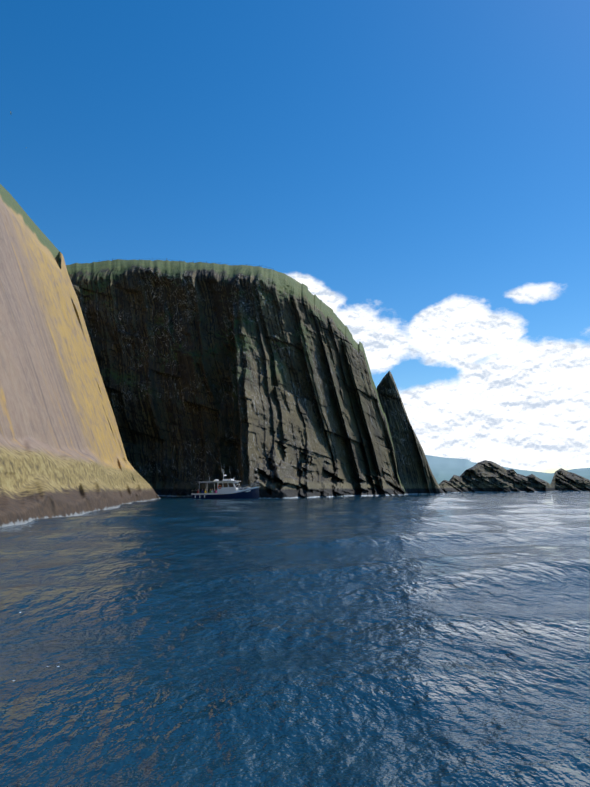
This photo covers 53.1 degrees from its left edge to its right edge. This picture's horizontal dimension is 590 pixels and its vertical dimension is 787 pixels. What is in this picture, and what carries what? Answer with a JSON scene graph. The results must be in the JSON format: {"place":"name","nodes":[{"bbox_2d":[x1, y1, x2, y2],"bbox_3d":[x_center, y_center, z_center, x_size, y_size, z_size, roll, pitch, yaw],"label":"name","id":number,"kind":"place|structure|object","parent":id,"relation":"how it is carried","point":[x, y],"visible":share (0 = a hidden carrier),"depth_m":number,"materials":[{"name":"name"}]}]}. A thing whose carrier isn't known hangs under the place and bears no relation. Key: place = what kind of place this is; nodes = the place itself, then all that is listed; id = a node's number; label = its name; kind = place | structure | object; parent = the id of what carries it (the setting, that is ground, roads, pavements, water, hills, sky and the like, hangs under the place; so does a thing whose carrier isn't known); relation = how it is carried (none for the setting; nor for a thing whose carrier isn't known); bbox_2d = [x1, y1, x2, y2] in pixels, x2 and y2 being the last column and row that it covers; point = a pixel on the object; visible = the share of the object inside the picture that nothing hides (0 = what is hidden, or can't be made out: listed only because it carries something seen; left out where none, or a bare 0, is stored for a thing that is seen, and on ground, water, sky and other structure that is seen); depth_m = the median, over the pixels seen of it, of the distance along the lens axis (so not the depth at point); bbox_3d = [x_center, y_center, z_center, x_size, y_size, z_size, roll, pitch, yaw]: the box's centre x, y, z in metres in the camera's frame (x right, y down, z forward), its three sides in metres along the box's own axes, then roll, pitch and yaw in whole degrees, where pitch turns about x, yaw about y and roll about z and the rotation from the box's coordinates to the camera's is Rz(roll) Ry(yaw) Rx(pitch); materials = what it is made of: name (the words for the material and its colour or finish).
{"place":"outdoors","nodes":[
{"label":"outdoors","id":0,"kind":"place"},
{"bbox_2d":[0,491,589,786],"bbox_3d":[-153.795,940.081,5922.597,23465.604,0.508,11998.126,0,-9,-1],"label":"sea water","id":1,"kind":"structure","parent":0,"point":[424,640],"depth_m":7.75,"materials":[{"name":"blue liquid"}]},
{"bbox_2d":[0,184,160,526],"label":"cliff rock slab","id":2,"kind":"object","parent":1,"relation":"in","point":[62,452],"visible":0.77,"depth_m":65.56,"materials":[{"name":"beige stone"}]},
{"bbox_2d":[191,466,260,498],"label":"tour boat","id":3,"kind":"object","parent":1,"relation":"on","point":[229,489],"visible":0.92,"depth_m":102.97,"materials":[{"name":"white"}]},
{"bbox_2d":[66,259,404,498],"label":"headland rock","id":4,"kind":"object","parent":1,"relation":"in","point":[249,375],"visible":0.81,"depth_m":143.81,"materials":[{"name":"grey stone"}]},
{"bbox_2d":[106,258,261,265],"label":"grass","id":5,"kind":"structure","parent":4,"relation":"on","point":[181,261],"depth_m":173.84,"materials":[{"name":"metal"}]},
{"bbox_2d":[377,371,444,493],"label":"pinnacle rock","id":6,"kind":"object","parent":1,"relation":"in","point":[416,475],"visible":0.54,"depth_m":172.19,"materials":[{"name":"grey stone"}]},
{"bbox_2d":[438,460,589,492],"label":"skerry rock","id":7,"kind":"object","parent":1,"relation":"in","point":[486,476],"visible":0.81,"depth_m":246.50,"materials":[{"name":"grey stone"}]},
{"bbox_2d":[0,0,589,472],"label":"sky","id":8,"kind":"structure","parent":0,"point":[422,167],"materials":[{"name":"blue"}]},
{"bbox_2d":[425,455,589,483],"bbox_3d":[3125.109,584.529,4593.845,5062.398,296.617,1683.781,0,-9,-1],"label":"headland hill","id":9,"kind":"structure","parent":0,"point":[443,468],"depth_m":4964.57,"materials":[{"name":"blue"}]}
]}

